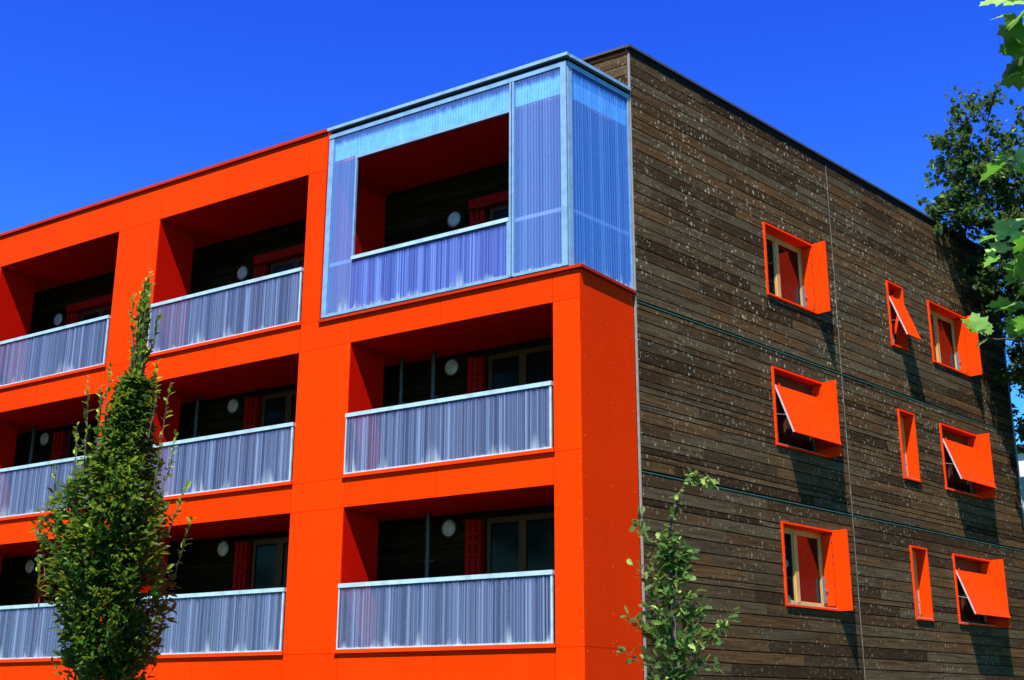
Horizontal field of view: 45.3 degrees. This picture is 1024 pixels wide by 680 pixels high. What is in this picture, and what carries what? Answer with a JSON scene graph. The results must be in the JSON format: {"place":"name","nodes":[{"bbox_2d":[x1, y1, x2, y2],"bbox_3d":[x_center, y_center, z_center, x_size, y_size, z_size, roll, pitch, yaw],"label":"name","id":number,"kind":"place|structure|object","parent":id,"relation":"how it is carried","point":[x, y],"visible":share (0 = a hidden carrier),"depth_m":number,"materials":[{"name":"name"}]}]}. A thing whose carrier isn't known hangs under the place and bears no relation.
{"place":"outdoors","nodes":[
{"label":"outdoors","id":0,"kind":"place"},
{"bbox_2d":[0,44,1023,679],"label":"apartment building","id":1,"kind":"structure","parent":0,"point":[640,278],"depth_m":21.62,"materials":[{"name":"paint"}]},
{"bbox_2d":[25,559,36,573],"bbox_3d":[-10.325,4.863,26.327,0.316,0.316,0.128,-10,-20,32],"label":"wall lamp","id":2,"kind":"object","parent":1,"relation":"attached to","point":[30,565],"visible":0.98,"depth_m":26.27,"materials":[{"name":"white glass"}]},
{"bbox_2d":[40,432,52,446],"bbox_3d":[-10.318,2.192,27.127,0.316,0.316,0.128,-10,-20,32],"label":"wall lamp","id":3,"kind":"object","parent":1,"relation":"attached to","point":[46,438],"visible":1,"depth_m":27.07,"materials":[{"name":"white glass"}]},
{"bbox_2d":[29,560,74,658],"bbox_3d":[-9.043,5.539,25.228,2.310,2.140,0.166,-10,-20,32],"label":"balcony door","id":4,"kind":"structure","parent":1,"relation":"in","point":[54,586],"depth_m":25.68,"materials":[{"name":"red glass"}]},
{"bbox_2d":[54,313,65,326],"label":"wall lamp","id":5,"kind":"object","parent":1,"relation":"attached to","point":[59,319],"visible":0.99,"depth_m":27.86,"materials":[{"name":"white glass"}]},
{"bbox_2d":[45,425,99,509],"bbox_3d":[-9.036,2.868,26.028,2.310,2.140,0.166,-10,-20,32],"label":"balcony door","id":6,"kind":"structure","parent":1,"relation":"in","point":[60,441],"depth_m":26.60,"materials":[{"name":"red glass"}]},
{"bbox_2d":[62,293,112,371],"bbox_3d":[-8.994,0.115,26.831,2.430,2.230,0.168,-10,-20,32],"label":"balcony door","id":7,"kind":"structure","parent":1,"relation":"in","point":[100,306],"depth_m":27.27,"materials":[{"name":"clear glass"}]},
{"bbox_2d":[217,540,231,557],"bbox_3d":[-5.472,3.968,23.298,0.316,0.316,0.128,-10,-20,32],"label":"wall lamp","id":8,"kind":"object","parent":1,"relation":"attached to","point":[224,548],"visible":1,"depth_m":23.24,"materials":[{"name":"white glass"}]},
{"bbox_2d":[227,398,241,414],"bbox_3d":[-5.465,1.298,24.098,0.316,0.316,0.128,-10,-20,32],"label":"wall lamp","id":9,"kind":"object","parent":1,"relation":"attached to","point":[234,406],"visible":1,"depth_m":24.04,"materials":[{"name":"white glass"}]},
{"bbox_2d":[237,266,250,280],"bbox_3d":[-5.458,-1.353,24.892,0.316,0.316,0.128,-10,-20,32],"label":"wall lamp","id":10,"kind":"object","parent":1,"relation":"attached to","point":[243,273],"visible":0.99,"depth_m":24.83,"materials":[{"name":"white glass"}]},
{"bbox_2d":[228,537,288,652],"bbox_3d":[-4.190,4.645,22.199,2.310,2.140,0.166,-10,-20,32],"label":"balcony door","id":11,"kind":"structure","parent":1,"relation":"in","point":[270,556],"depth_m":22.61,"materials":[{"name":"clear glass"}]},
{"bbox_2d":[240,390,296,485],"bbox_3d":[-4.183,1.974,22.999,2.310,2.140,0.166,-10,-20,32],"label":"balcony door","id":12,"kind":"structure","parent":1,"relation":"in","point":[278,408],"depth_m":23.45,"materials":[{"name":"red glass"}]},
{"bbox_2d":[250,243,304,329],"bbox_3d":[-4.141,-0.779,23.802,2.430,2.230,0.168,-10,-20,32],"label":"balcony door","id":13,"kind":"structure","parent":1,"relation":"in","point":[289,258],"depth_m":24.26,"materials":[{"name":"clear glass"}]},
{"bbox_2d":[441,519,458,537],"bbox_3d":[-1.046,3.152,20.536,0.316,0.316,0.128,-10,-20,32],"label":"wall lamp","id":14,"kind":"object","parent":1,"relation":"attached to","point":[449,528],"visible":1,"depth_m":20.48,"materials":[{"name":"white glass"}]},
{"bbox_2d":[444,359,461,376],"bbox_3d":[-1.039,0.482,21.336,0.316,0.316,0.128,-10,-20,32],"label":"wall lamp","id":15,"kind":"object","parent":1,"relation":"attached to","point":[452,367],"visible":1,"depth_m":21.28,"materials":[{"name":"white glass"}]},
{"bbox_2d":[447,211,463,228],"bbox_3d":[-1.032,-2.169,22.131,0.316,0.316,0.128,-10,-20,32],"label":"wall lamp","id":16,"kind":"object","parent":1,"relation":"attached to","point":[455,219],"visible":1,"depth_m":22.07,"materials":[{"name":"white glass"}]},
{"bbox_2d":[465,512,554,645],"bbox_3d":[0.236,3.829,19.437,2.310,2.140,0.166,-10,-20,32],"label":"balcony door","id":17,"kind":"structure","parent":1,"relation":"in","point":[519,543],"depth_m":19.72,"materials":[{"name":"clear glass"}]},
{"bbox_2d":[466,344,553,456],"bbox_3d":[0.243,1.158,20.237,2.310,2.140,0.166,-10,-20,32],"label":"balcony door","id":18,"kind":"structure","parent":1,"relation":"in","point":[535,364],"depth_m":20.57,"materials":[{"name":"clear glass"}]},
{"bbox_2d":[468,170,591,282],"bbox_3d":[0.284,-1.595,21.041,2.430,2.230,0.168,-10,-20,32],"label":"loggia window","id":19,"kind":"structure","parent":1,"relation":"in","point":[538,241],"depth_m":21.08,"materials":[{"name":"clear glass"}]},
{"bbox_2d":[762,222,830,314],"bbox_3d":[5.313,-1.358,23.368,0.585,1.440,1.698,-16,-23,43],"label":"gable window","id":20,"kind":"structure","parent":1,"relation":"in","point":[796,270],"depth_m":23.78,"materials":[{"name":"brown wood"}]},
{"bbox_2d":[771,366,841,457],"bbox_3d":[5.325,1.332,22.542,0.639,1.454,1.698,-16,-23,43],"label":"gable window","id":21,"kind":"structure","parent":1,"relation":"in","point":[806,415],"depth_m":22.65,"materials":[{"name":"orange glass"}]},
{"bbox_2d":[779,521,852,610],"bbox_3d":[5.299,4.024,21.756,0.585,1.449,1.698,-16,-23,43],"label":"window","id":22,"kind":"structure","parent":1,"relation":"in","point":[816,561],"depth_m":22.16,"materials":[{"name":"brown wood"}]},
{"bbox_2d":[885,280,920,351],"bbox_3d":[8.236,-0.520,26.137,0.639,1.440,0.679,-16,-23,43],"label":"gable window","id":23,"kind":"structure","parent":1,"relation":"in","point":[901,324],"depth_m":26.22,"materials":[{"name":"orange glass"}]},
{"bbox_2d":[897,408,920,482],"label":"window","id":24,"kind":"structure","parent":1,"relation":"in","point":[906,420],"depth_m":25.60,"materials":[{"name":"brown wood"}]},
{"bbox_2d":[908,545,933,620],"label":"window","id":25,"kind":"structure","parent":1,"relation":"in","point":[923,608],"depth_m":24.78,"materials":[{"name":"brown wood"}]},
{"bbox_2d":[927,300,981,376],"bbox_3d":[9.901,-0.026,27.772,0.585,1.440,1.763,-16,-23,43],"label":"gable window","id":26,"kind":"structure","parent":1,"relation":"in","point":[953,347],"depth_m":28.21,"materials":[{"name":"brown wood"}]},
{"bbox_2d":[938,423,995,498],"bbox_3d":[9.913,2.664,26.946,0.639,1.454,1.763,-16,-23,43],"label":"window","id":27,"kind":"structure","parent":1,"relation":"in","point":[967,457],"depth_m":27.14,"materials":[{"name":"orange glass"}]},
{"bbox_2d":[951,553,1010,627],"bbox_3d":[9.906,5.351,26.141,0.639,1.449,1.763,-16,-23,43],"label":"window","id":28,"kind":"structure","parent":1,"relation":"in","point":[980,584],"depth_m":26.29,"materials":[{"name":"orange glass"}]},
{"bbox_2d":[0,0,1023,444],"label":"sky","id":29,"kind":"structure","parent":0,"point":[100,100],"materials":[{"name":"blue"}]},
{"bbox_2d":[1007,342,1023,351],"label":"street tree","id":30,"kind":"object","parent":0,"point":[1014,347],"visible":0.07,"depth_m":40.56,"materials":[{"name":"green plant"}]},
{"bbox_2d":[1018,444,1023,504],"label":"distant building","id":31,"kind":"structure","parent":0,"point":[1021,461],"depth_m":67.50,"materials":[{"name":"white glass"}]},
{"bbox_2d":[1020,476,1023,502],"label":"window","id":32,"kind":"structure","parent":31,"relation":"in","point":[1021,477],"depth_m":67.27,"materials":[{"name":"blue glass"}]},
{"label":"ground","id":33,"kind":"structure","parent":0,"visible":0},
{"bbox_2d":[29,264,194,679],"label":"columnar tree","id":34,"kind":"object","parent":33,"relation":"on","point":[120,568],"visible":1,"depth_m":14.97,"materials":[{"name":"green plant"}]},
{"bbox_2d":[617,467,740,679],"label":"young tree","id":35,"kind":"object","parent":33,"relation":"on","point":[672,561],"visible":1,"depth_m":14.75,"materials":[{"name":"green plant"}]},
{"bbox_2d":[915,80,1023,453],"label":"broadleaf tree","id":36,"kind":"object","parent":33,"relation":"on","point":[960,191],"visible":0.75,"depth_m":28.63,"materials":[{"name":"green plant"}]},
{"bbox_2d":[961,0,1023,347],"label":"plane tree","id":37,"kind":"object","parent":33,"relation":"on","point":[1011,31],"visible":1,"depth_m":5.09,"materials":[{"name":"green plant"}]}
]}

